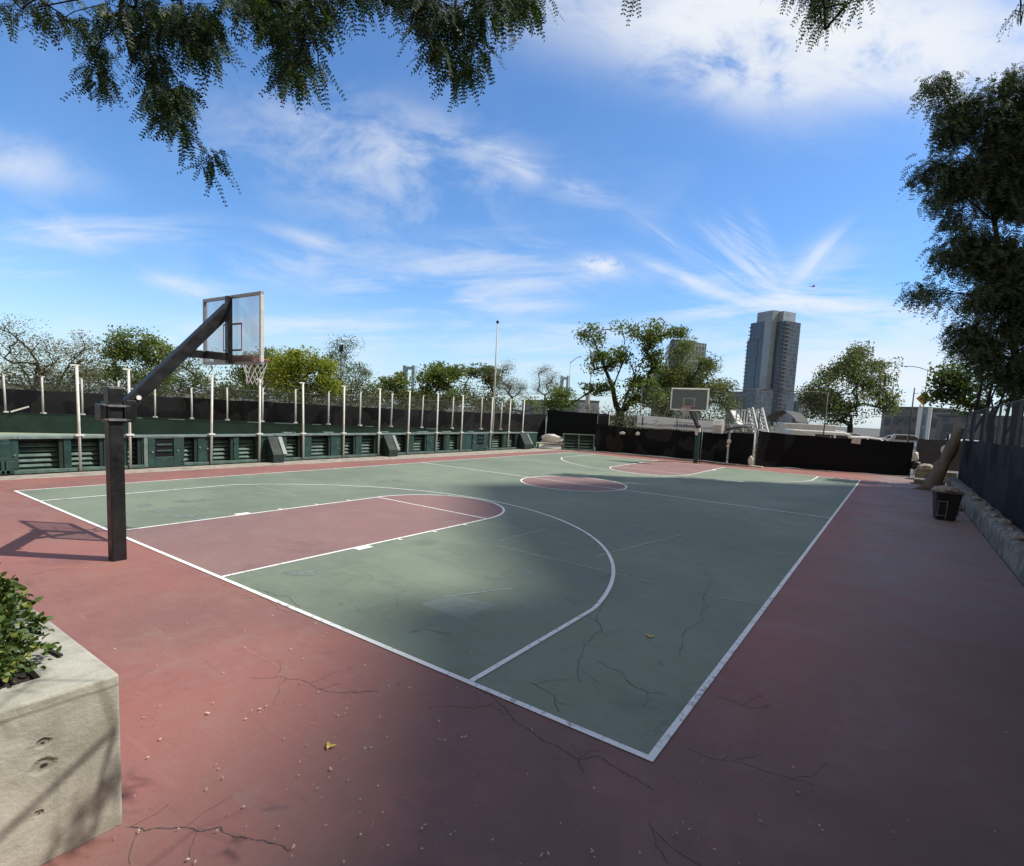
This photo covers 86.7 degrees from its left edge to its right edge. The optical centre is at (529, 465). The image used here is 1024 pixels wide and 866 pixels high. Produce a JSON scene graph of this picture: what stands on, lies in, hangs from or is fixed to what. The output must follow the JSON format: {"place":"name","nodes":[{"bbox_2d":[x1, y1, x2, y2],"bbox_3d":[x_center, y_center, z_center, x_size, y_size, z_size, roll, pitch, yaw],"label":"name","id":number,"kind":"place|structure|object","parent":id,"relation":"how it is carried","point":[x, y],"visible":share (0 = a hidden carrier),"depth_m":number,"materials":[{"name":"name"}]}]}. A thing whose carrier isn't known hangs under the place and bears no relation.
{"place":"outdoors","nodes":[
{"label":"outdoors","id":0,"kind":"place"},
{"bbox_2d":[0,432,545,446],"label":"rink floor","id":1,"kind":"structure","parent":0,"point":[32,434],"depth_m":27.40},
{"bbox_2d":[0,412,518,434],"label":"rink wall","id":2,"kind":"structure","parent":1,"relation":"on","point":[40,423],"depth_m":30.28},
{"bbox_2d":[2,374,8,412],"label":"fence post","id":3,"kind":"object","parent":2,"relation":"on","point":[4,395],"visible":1,"depth_m":27.06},
{"bbox_2d":[40,376,46,413],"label":"fence post","id":4,"kind":"object","parent":2,"relation":"on","point":[42,397],"visible":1,"depth_m":27.80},
{"bbox_2d":[79,378,85,414],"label":"fence post","id":5,"kind":"object","parent":2,"relation":"on","point":[82,409],"visible":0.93,"depth_m":28.57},
{"bbox_2d":[0,431,537,474],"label":"rink wall","id":6,"kind":"structure","parent":1,"relation":"on","point":[37,454],"depth_m":18.81,"materials":[{"name":"green"}]},
{"bbox_2d":[0,376,545,441],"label":"windscreen fence","id":7,"kind":"object","parent":1,"relation":"on","point":[59,402],"visible":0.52,"depth_m":32.49,"materials":[{"name":"black"}]},
{"bbox_2d":[492,320,498,447],"bbox_3d":[-2.079,-4.751,32.204,0.180,7.620,0.180,7,7,34],"label":"flag pole","id":8,"kind":"object","parent":1,"relation":"on","point":[497,321],"visible":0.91,"depth_m":32.15,"materials":[{"name":"white metal"}]},
{"bbox_2d":[403,365,610,396],"bbox_3d":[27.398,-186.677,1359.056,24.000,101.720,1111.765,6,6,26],"label":"suspension bridge","id":9,"kind":"structure","parent":0,"point":[406,368],"depth_m":1078.07,"materials":[{"name":"grey metal"}]},
{"bbox_2d":[0,384,1022,585],"bbox_3d":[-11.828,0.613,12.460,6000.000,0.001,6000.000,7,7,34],"label":"ground","id":10,"kind":"structure","parent":0,"point":[871,432],"depth_m":40.27,"materials":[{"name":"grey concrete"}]},
{"bbox_2d":[0,313,83,390],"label":"acacia tree","id":11,"kind":"object","parent":10,"relation":"on","point":[40,371],"visible":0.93,"depth_m":33.82,"materials":[{"name":"brown plant"}]},
{"bbox_2d":[29,329,116,393],"bbox_3d":[-30.384,-5.882,36.109,5.143,6.339,4.382,7,7,34],"label":"acacia tree","id":12,"kind":"object","parent":10,"relation":"on","point":[72,357],"visible":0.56,"depth_m":35.73,"materials":[{"name":"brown plant"}]},
{"bbox_2d":[70,364,83,470],"bbox_3d":[-13.088,-1.366,15.687,0.120,3.085,0.250,7,7,34],"label":"fence post","id":13,"kind":"object","parent":10,"relation":"on","point":[79,434],"visible":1,"depth_m":15.68,"materials":[{"name":"metal"}]},
{"bbox_2d":[122,368,133,468],"bbox_3d":[-12.380,-1.436,16.726,0.120,3.085,0.250,7,7,34],"label":"fence post","id":14,"kind":"object","parent":10,"relation":"on","point":[129,434],"visible":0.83,"depth_m":16.75,"materials":[{"name":"metal"}]},
{"bbox_2d":[82,323,180,396],"bbox_3d":[-27.490,-6.298,37.829,5.711,7.097,4.693,7,7,34],"label":"leafy tree","id":15,"kind":"object","parent":10,"relation":"on","point":[145,350],"visible":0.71,"depth_m":37.81,"materials":[{"name":"green plant"}]},
{"bbox_2d":[168,348,224,397],"bbox_3d":[-25.014,-5.827,40.115,4.537,5.949,3.402,7,7,34],"label":"leafy tree","id":16,"kind":"object","parent":10,"relation":"on","point":[197,379],"visible":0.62,"depth_m":39.58,"materials":[{"name":"green plant"}]},
{"bbox_2d":[207,375,214,464],"bbox_3d":[-11.010,-1.571,18.725,0.120,3.088,0.221,7,7,34],"label":"fence post","id":17,"kind":"object","parent":10,"relation":"on","point":[211,433],"visible":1,"depth_m":18.73,"materials":[{"name":"metal"}]},
{"bbox_2d":[189,382,243,399],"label":"leafy tree","id":18,"kind":"object","parent":10,"relation":"on","point":[224,387],"visible":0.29,"depth_m":43.44,"materials":[{"name":"green plant"}]},
{"bbox_2d":[218,346,295,402],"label":"leafy tree","id":19,"kind":"object","parent":10,"relation":"on","point":[241,372],"visible":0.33,"depth_m":48.90,"materials":[{"name":"green plant"}]},
{"bbox_2d":[256,379,262,461],"bbox_3d":[-10.051,-1.663,20.123,0.120,3.085,0.250,8,7,34],"label":"fence post","id":20,"kind":"object","parent":10,"relation":"on","point":[259,445],"visible":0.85,"depth_m":20.14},
{"bbox_2d":[0,0,564,206],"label":"overhanging locust tree","id":21,"kind":"object","parent":10,"relation":"on","point":[195,35],"visible":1,"depth_m":3.11,"materials":[{"name":"green plant"}]},
{"bbox_2d":[0,447,589,479],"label":"concrete edging","id":22,"kind":"object","parent":10,"relation":"on","point":[50,475],"visible":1,"depth_m":20.25,"materials":[{"name":"concrete"}]},
{"bbox_2d":[267,437,286,462],"bbox_3d":[-9.589,-0.611,20.568,0.498,0.950,0.548,7,7,34],"label":"wedge brace","id":23,"kind":"object","parent":22,"relation":"on","point":[276,451],"visible":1,"depth_m":20.45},
{"bbox_2d":[382,435,399,456],"bbox_3d":[-6.428,-0.923,25.212,0.498,0.950,0.642,7,7,34],"label":"wedge brace","id":24,"kind":"object","parent":22,"relation":"on","point":[391,447],"visible":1,"depth_m":25.07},
{"bbox_2d":[519,434,532,448],"bbox_3d":[-0.231,-1.534,34.317,0.498,0.950,0.867,7,7,34],"label":"wedge brace","id":25,"kind":"object","parent":22,"relation":"on","point":[525,441],"visible":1,"depth_m":34.09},
{"bbox_2d":[536,442,563,449],"bbox_3d":[1.338,-1.290,35.476,1.800,0.390,0.360,3,6,-3],"label":"bench","id":26,"kind":"object","parent":22,"relation":"on","point":[548,443],"visible":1,"depth_m":35.29,"materials":[{"name":"metal"}]},
{"bbox_2d":[541,434,562,442],"bbox_3d":[1.465,-1.771,35.824,1.756,0.645,0.526,7,7,34],"label":"tarp heap","id":27,"kind":"object","parent":26,"relation":"on","point":[550,438],"visible":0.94,"depth_m":35.61,"materials":[{"name":"white plastic"}]},
{"bbox_2d":[562,433,594,450],"bbox_3d":[3.203,-1.539,35.566,2.150,1.060,0.220,2,6,-9],"label":"rink board section","id":28,"kind":"object","parent":22,"relation":"on","point":[572,442],"visible":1,"depth_m":35.55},
{"bbox_2d":[299,382,305,459],"bbox_3d":[-9.062,-1.765,21.622,0.120,3.085,0.250,6,7,34],"label":"fence post","id":29,"kind":"object","parent":10,"relation":"on","point":[303,433],"visible":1,"depth_m":21.61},
{"bbox_2d":[260,345,349,403],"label":"leafy tree","id":30,"kind":"object","parent":10,"relation":"on","point":[292,362],"visible":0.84,"depth_m":41.34,"materials":[{"name":"green plant"}]},
{"bbox_2d":[339,345,343,402],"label":"floodlight mast","id":31,"kind":"object","parent":10,"relation":"on","point":[341,348],"visible":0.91,"depth_m":45.55,"materials":[{"name":"metal"}]},
{"bbox_2d":[341,385,346,457],"bbox_3d":[-7.978,-1.871,23.202,0.120,3.085,0.250,7,7,34],"label":"fence post","id":32,"kind":"object","parent":10,"relation":"on","point":[343,433],"visible":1,"depth_m":23.18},
{"bbox_2d":[315,334,383,407],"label":"bare tree","id":33,"kind":"object","parent":10,"relation":"on","point":[363,372],"visible":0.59,"depth_m":46.80,"materials":[{"name":"grey plant"}]},
{"bbox_2d":[376,388,381,455],"bbox_3d":[-6.896,-1.976,24.767,0.120,3.085,0.250,7,7,34],"label":"fence post","id":34,"kind":"object","parent":10,"relation":"on","point":[378,432],"visible":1,"depth_m":24.76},
{"bbox_2d":[375,371,414,409],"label":"leafy tree","id":35,"kind":"object","parent":10,"relation":"on","point":[399,380],"visible":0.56,"depth_m":59.55,"materials":[{"name":"green plant"}]},
{"bbox_2d":[0,355,790,452],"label":"undergrowth","id":36,"kind":"object","parent":10,"relation":"on","point":[365,402],"visible":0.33,"depth_m":40.24,"materials":[{"name":"green plant"}]},
{"bbox_2d":[406,391,410,454],"bbox_3d":[-5.882,-2.079,26.276,0.120,3.088,0.219,7,7,34],"label":"fence post","id":37,"kind":"object","parent":10,"relation":"on","point":[408,432],"visible":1,"depth_m":26.26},
{"bbox_2d":[435,393,438,452],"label":"fence post","id":38,"kind":"object","parent":10,"relation":"on","point":[436,432],"visible":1,"depth_m":27.90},
{"bbox_2d":[19,452,858,753],"bbox_3d":[1.742,0.639,18.793,15.380,0.001,25.700,7,7,34],"label":"court","id":39,"kind":"object","parent":10,"relation":"on","point":[381,592],"visible":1,"depth_m":8.56,"materials":[{"name":"green paint"}]},
{"bbox_2d":[137,499,540,578],"bbox_3d":[-4.286,1.252,9.744,9.128,0.001,2.620,7,7,34],"label":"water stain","id":40,"kind":"object","parent":39,"relation":"on","point":[313,572],"visible":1,"depth_m":8.22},
{"bbox_2d":[126,461,721,575],"bbox_3d":[1.528,0.610,18.937,3.660,0.001,25.700,7,7,34],"label":"key paint","id":41,"kind":"object","parent":39,"relation":"on","point":[223,546],"visible":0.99,"depth_m":10.50,"materials":[{"name":"paint"}]},
{"bbox_2d":[41,454,829,680],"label":"court key lines","id":42,"kind":"object","parent":39,"relation":"on","point":[534,643],"visible":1,"depth_m":9.66,"materials":[{"name":"white paint"}]},
{"bbox_2d":[15,452,860,761],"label":"court boundary lines","id":43,"kind":"object","parent":39,"relation":"on","point":[667,736],"visible":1,"depth_m":5.43,"materials":[{"name":"white paint"}]},
{"bbox_2d":[420,596,496,619],"bbox_3d":[-0.899,1.734,6.765,0.734,0.001,0.673,7,7,34],"label":"repair patch","id":44,"kind":"object","parent":39,"relation":"on","point":[459,607],"visible":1,"depth_m":6.72,"materials":[{"name":"paint"}]},
{"bbox_2d":[258,486,815,605],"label":"faded old lines","id":45,"kind":"object","parent":39,"relation":"on","point":[597,555],"visible":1,"depth_m":9.44,"materials":[{"name":"paint"}]},
{"bbox_2d":[412,360,469,410],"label":"leafy tree","id":46,"kind":"object","parent":10,"relation":"on","point":[435,374],"visible":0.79,"depth_m":57.21,"materials":[{"name":"green plant"}]},
{"bbox_2d":[460,395,463,451],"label":"fence post","id":47,"kind":"object","parent":10,"relation":"on","point":[461,432],"visible":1,"depth_m":29.50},
{"bbox_2d":[456,362,508,411],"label":"leafy tree","id":48,"kind":"object","parent":10,"relation":"on","point":[486,372],"visible":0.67,"depth_m":59.71,"materials":[{"name":"green plant"}]},
{"bbox_2d":[489,397,493,449],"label":"fence post","id":49,"kind":"object","parent":10,"relation":"on","point":[490,432],"visible":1,"depth_m":31.58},
{"bbox_2d":[490,358,530,409],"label":"bare tree","id":50,"kind":"object","parent":10,"relation":"on","point":[510,384],"visible":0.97,"depth_m":54.79,"materials":[{"name":"grey plant"}]},
{"bbox_2d":[0,450,1023,865],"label":"court surround","id":51,"kind":"object","parent":10,"relation":"on","point":[898,706],"visible":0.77,"depth_m":4.21,"materials":[{"name":"red paint"}]},
{"bbox_2d":[0,601,121,865],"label":"concrete planter","id":52,"kind":"object","parent":51,"relation":"on","point":[60,775],"visible":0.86,"depth_m":2.84,"materials":[{"name":"concrete"}]},
{"bbox_2d":[0,562,61,689],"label":"shrub","id":53,"kind":"object","parent":52,"relation":"on","point":[11,598],"visible":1,"depth_m":2.96,"materials":[{"name":"green plant"}]},
{"bbox_2d":[95,291,269,561],"bbox_3d":[-5.060,-0.685,8.479,1.676,4.090,2.320,4,6,9],"label":"basketball hoop","id":54,"kind":"object","parent":51,"relation":"on","point":[115,410],"visible":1,"depth_m":7.84,"materials":[{"name":"black paint"}]},
{"bbox_2d":[22,529,1006,863],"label":"leaf litter","id":55,"kind":"object","parent":51,"relation":"on","point":[378,785],"visible":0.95,"depth_m":3.36,"materials":[{"name":"plant"}]},
{"bbox_2d":[128,553,930,865],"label":"surface cracks","id":56,"kind":"object","parent":51,"relation":"on","point":[430,707],"visible":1,"depth_m":3.94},
{"bbox_2d":[595,414,729,462],"bbox_3d":[7.993,-1.743,33.497,8.164,2.440,0.576,6,7,29],"label":"windscreen fence","id":57,"kind":"object","parent":51,"relation":"on","point":[674,443],"visible":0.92,"depth_m":33.66,"materials":[{"name":"black"}]},
{"bbox_2d":[637,415,724,432],"bbox_3d":[8.971,-2.510,32.649,5.400,0.767,0.135,7,7,34],"label":"banner","id":58,"kind":"object","parent":57,"relation":"attached to","point":[662,422],"visible":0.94,"depth_m":32.95,"materials":[{"name":"grey plastic"}]},
{"bbox_2d":[713,419,723,433],"bbox_3d":[10.890,-2.261,31.280,0.600,0.800,0.026,7,7,34],"label":"notice board","id":59,"kind":"object","parent":57,"relation":"attached to","point":[718,425],"visible":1,"depth_m":31.27,"materials":[{"name":"grey plastic"}]},
{"bbox_2d":[670,388,709,463],"bbox_3d":[8.811,-2.022,28.734,2.539,4.050,1.836,-1,7,-32],"label":"basketball hoop","id":60,"kind":"object","parent":51,"relation":"on","point":[690,400],"visible":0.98,"depth_m":28.37,"materials":[{"name":"black paint"}]},
{"bbox_2d":[716,462,762,467],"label":"kerb","id":61,"kind":"structure","parent":51,"relation":"on","point":[740,465],"depth_m":29.87,"materials":[{"name":"concrete"}]},
{"bbox_2d":[728,431,755,464],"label":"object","id":62,"kind":"structure","parent":51,"relation":"on","point":[741,448],"depth_m":30.10,"materials":[{"name":"black"}]},
{"bbox_2d":[754,430,913,476],"bbox_3d":[16.369,-0.707,29.454,7.825,2.070,0.604,4,6,10],"label":"windscreen fence","id":63,"kind":"object","parent":51,"relation":"on","point":[833,454],"visible":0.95,"depth_m":29.32,"materials":[{"name":"black"}]},
{"bbox_2d":[931,490,964,520],"bbox_3d":[11.706,1.121,15.254,0.650,0.810,0.650,6,6,26],"label":"trash bin","id":64,"kind":"object","parent":51,"relation":"on","point":[946,505],"visible":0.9,"depth_m":15.04,"materials":[{"name":"black plastic"}]},
{"bbox_2d":[931,485,963,492],"bbox_3d":[11.718,0.674,15.215,0.750,0.222,0.664,7,7,34],"label":"trash bag","id":65,"kind":"object","parent":64,"relation":"in","point":[944,488],"visible":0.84,"depth_m":15.06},
{"bbox_2d":[498,392,542,413],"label":"leafy tree","id":66,"kind":"object","parent":10,"relation":"on","point":[525,399],"visible":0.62,"depth_m":57.64,"materials":[{"name":"green plant"}]},
{"bbox_2d":[530,364,567,413],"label":"bare tree","id":67,"kind":"object","parent":10,"relation":"on","point":[541,371],"visible":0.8,"depth_m":54.73,"materials":[{"name":"grey plant"}]},
{"bbox_2d":[537,382,578,412],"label":"leafy tree","id":68,"kind":"object","parent":10,"relation":"on","point":[548,405],"visible":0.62,"depth_m":52.02,"materials":[{"name":"green plant"}]},
{"bbox_2d":[546,409,609,446],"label":"windscreen fence","id":69,"kind":"object","parent":10,"relation":"on","point":[559,423],"visible":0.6,"depth_m":40.50,"materials":[{"name":"black"}]},
{"bbox_2d":[549,317,691,426],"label":"spreading tree","id":70,"kind":"object","parent":10,"relation":"on","point":[650,337],"visible":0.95,"depth_m":43.73,"materials":[{"name":"green plant"}]},
{"bbox_2d":[648,335,741,429],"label":"spreading tree","id":71,"kind":"object","parent":10,"relation":"on","point":[676,376],"visible":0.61,"depth_m":49.31,"materials":[{"name":"green plant"}]},
{"bbox_2d":[639,387,828,461],"bbox_3d":[11.497,-2.362,31.989,10.468,4.320,0.991,6,6,26],"label":"backstop fence","id":72,"kind":"object","parent":10,"relation":"on","point":[761,390],"visible":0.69,"depth_m":30.73,"materials":[{"name":"grey metal"}]},
{"bbox_2d":[723,426,765,433],"bbox_3d":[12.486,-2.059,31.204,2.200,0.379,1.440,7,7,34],"label":"parked car","id":73,"kind":"object","parent":10,"relation":"on","point":[730,428],"visible":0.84,"depth_m":30.92,"materials":[{"name":"metal"}]},
{"bbox_2d":[725,407,768,458],"bbox_3d":[13.996,-2.120,35.340,0.900,3.374,3.505,1,6,-22],"label":"access stair","id":74,"kind":"object","parent":10,"relation":"on","point":[738,422],"visible":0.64,"depth_m":34.71,"materials":[{"name":"metal"}]},
{"bbox_2d":[764,410,807,425],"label":"canopy","id":75,"kind":"object","parent":10,"relation":"on","point":[801,417],"visible":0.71,"depth_m":51.76,"materials":[{"name":"grey fabric"}]},
{"bbox_2d":[785,393,807,423],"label":"podium annex","id":76,"kind":"object","parent":10,"relation":"on","point":[792,418],"visible":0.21,"depth_m":378.36,"materials":[{"name":"concrete"}]},
{"bbox_2d":[773,422,843,433],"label":"truck","id":77,"kind":"object","parent":10,"relation":"on","point":[818,427],"visible":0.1,"depth_m":43.93,"materials":[{"name":"white paint"}]},
{"bbox_2d":[783,429,852,437],"bbox_3d":[20.477,-1.361,37.550,5.264,2.074,2.350,4,6,6],"label":"parked van","id":78,"kind":"object","parent":10,"relation":"on","point":[828,434],"visible":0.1,"depth_m":36.67,"materials":[{"name":"white paint"}]},
{"bbox_2d":[620,0,1023,53],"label":"overhanging locust tree","id":79,"kind":"object","parent":10,"relation":"on","point":[827,7],"visible":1,"depth_m":2.49,"materials":[{"name":"green plant"}]},
{"bbox_2d":[794,340,905,432],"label":"leafy tree","id":80,"kind":"object","parent":10,"relation":"on","point":[839,408],"visible":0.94,"depth_m":57.22,"materials":[{"name":"green plant"}]},
{"bbox_2d":[852,436,882,440],"bbox_3d":[24.293,-1.137,38.574,4.644,1.815,2.300,5,6,20],"label":"parked car","id":81,"kind":"object","parent":10,"relation":"on","point":[868,438],"visible":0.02,"depth_m":37.85,"materials":[{"name":"white paint"}]},
{"bbox_2d":[889,434,917,442],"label":"parked car","id":82,"kind":"object","parent":10,"relation":"on","point":[900,437],"visible":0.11,"depth_m":69.75,"materials":[{"name":"silver metal"}]},
{"bbox_2d":[907,388,929,441],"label":"warning sign","id":83,"kind":"object","parent":10,"relation":"on","point":[918,399],"visible":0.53,"depth_m":45.60,"materials":[{"name":"metal"}]},
{"bbox_2d":[904,366,935,438],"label":"street lamp","id":84,"kind":"object","parent":10,"relation":"on","point":[923,405],"visible":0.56,"depth_m":74.89,"materials":[{"name":"metal"}]},
{"bbox_2d":[888,407,953,435],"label":"building","id":85,"kind":"structure","parent":10,"relation":"on","point":[900,425],"depth_m":130.32,"materials":[{"name":"concrete"}]},
{"bbox_2d":[913,478,944,484],"bbox_3d":[18.455,0.769,25.054,1.150,0.250,1.000,7,7,34],"label":"stone ledge","id":86,"kind":"object","parent":10,"relation":"on","point":[918,481],"visible":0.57,"depth_m":24.88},
{"bbox_2d":[915,469,956,482],"bbox_3d":[20.323,0.519,27.158,1.650,0.510,0.800,7,7,34],"label":"stone ledge","id":87,"kind":"object","parent":10,"relation":"on","point":[921,473],"visible":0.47,"depth_m":27.03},
{"bbox_2d":[913,437,962,473],"bbox_3d":[23.217,-0.444,30.265,2.788,2.090,0.187,6,7,27],"label":"fence","id":88,"kind":"object","parent":10,"relation":"on","point":[928,451],"visible":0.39,"depth_m":30.48,"materials":[{"name":"grey fabric"}]},
{"bbox_2d":[912,428,964,490],"bbox_3d":[16.951,-0.173,22.604,1.622,2.898,1.001,7,7,34],"label":"dead tree","id":89,"kind":"object","parent":10,"relation":"on","point":[937,474],"visible":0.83,"depth_m":22.44,"materials":[{"name":"brown wood"}]},
{"bbox_2d":[929,410,977,439],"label":"building","id":90,"kind":"structure","parent":10,"relation":"on","point":[933,425],"depth_m":124.33,"materials":[{"name":"grey concrete"}]},
{"bbox_2d":[894,62,1023,446],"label":"locust tree","id":91,"kind":"object","parent":10,"relation":"on","point":[987,259],"visible":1,"depth_m":19.19,"materials":[{"name":"green plant"}]},
{"bbox_2d":[919,361,1013,442],"bbox_3d":[20.022,-1.714,24.154,5.837,5.684,2.623,3,6,3],"label":"locust tree","id":92,"kind":"object","parent":10,"relation":"on","point":[957,390],"visible":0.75,"depth_m":23.77,"materials":[{"name":"green plant"}]},
{"bbox_2d":[969,382,995,440],"bbox_3d":[18.162,-1.090,21.880,0.715,4.707,0.258,7,7,34],"label":"bare tree","id":93,"kind":"object","parent":10,"relation":"on","point":[977,404],"visible":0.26,"depth_m":21.85,"materials":[{"name":"brown plant"}]},
{"bbox_2d":[946,477,1023,586],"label":"stone wall","id":94,"kind":"structure","parent":10,"relation":"on","point":[1006,548],"depth_m":12.19,"materials":[{"name":"stone"}]},
{"bbox_2d":[957,399,1023,531],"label":"windscreen fence","id":95,"kind":"object","parent":94,"relation":"on","point":[991,474],"visible":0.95,"depth_m":15.36,"materials":[{"name":"dark blue woven fabric"},{"name":"grey metal"}]},
{"bbox_2d":[1009,532,1023,539],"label":"loose stone","id":96,"kind":"object","parent":94,"relation":"on","point":[1017,535],"visible":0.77,"depth_m":10.49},
{"bbox_2d":[979,384,1004,441],"bbox_3d":[18.989,-1.098,22.383,0.728,4.708,0.275,7,7,34],"label":"bare tree","id":97,"kind":"object","parent":10,"relation":"on","point":[986,404],"visible":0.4,"depth_m":22.34,"materials":[{"name":"brown plant"}]},
{"bbox_2d":[1001,392,1012,444],"bbox_3d":[18.604,-0.965,20.887,0.702,4.706,0.240,7,7,34],"label":"bare tree","id":98,"kind":"object","parent":10,"relation":"on","point":[1005,424],"visible":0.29,"depth_m":20.97,"materials":[{"name":"brown plant"}]},
{"bbox_2d":[0,0,1023,428],"label":"sky","id":99,"kind":"structure","parent":0,"point":[683,163],"materials":[{"name":"blue"}]},
{"bbox_2d":[522,400,599,415],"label":"building","id":100,"kind":"structure","parent":0,"point":[593,403],"depth_m":224.37,"materials":[{"name":"grey concrete"}]},
{"bbox_2d":[650,366,691,418],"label":"teal building","id":101,"kind":"structure","parent":0,"point":[652,412],"depth_m":299.49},
{"bbox_2d":[665,336,706,419],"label":"office tower","id":102,"kind":"structure","parent":0,"point":[702,348],"depth_m":351.51,"materials":[{"name":"grey paint"}]},
{"bbox_2d":[725,388,772,426],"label":"podium building","id":103,"kind":"structure","parent":0,"point":[754,396],"depth_m":318.72,"materials":[{"name":"grey glass"}]},
{"bbox_2d":[742,310,800,425],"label":"glass tower","id":104,"kind":"structure","parent":0,"point":[772,346],"depth_m":407.82,"materials":[{"name":"glass"}]},
{"bbox_2d":[879,412,890,436],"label":"building","id":105,"kind":"structure","parent":0,"point":[884,427],"depth_m":151.84,"materials":[{"name":"grey concrete"}]},
{"bbox_2d":[915,406,932,439],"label":"white panel gate","id":106,"kind":"structure","parent":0,"point":[926,422],"depth_m":118.20,"materials":[{"name":"metal"}]},
{"bbox_2d":[917,463,932,470],"bbox_3d":[19.900,0.087,27.172,0.806,0.378,0.751,7,7,34],"label":"loose stone","id":107,"kind":"object","parent":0,"point":[926,467],"visible":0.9,"depth_m":26.99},
{"bbox_2d":[935,414,1023,446],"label":"building","id":108,"kind":"structure","parent":0,"point":[948,424],"depth_m":95.42,"materials":[{"name":"concrete"}]},
{"bbox_2d":[942,423,951,432],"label":"window","id":109,"kind":"structure","parent":108,"relation":"in","point":[947,427],"depth_m":96.97,"materials":[{"name":"glass"}]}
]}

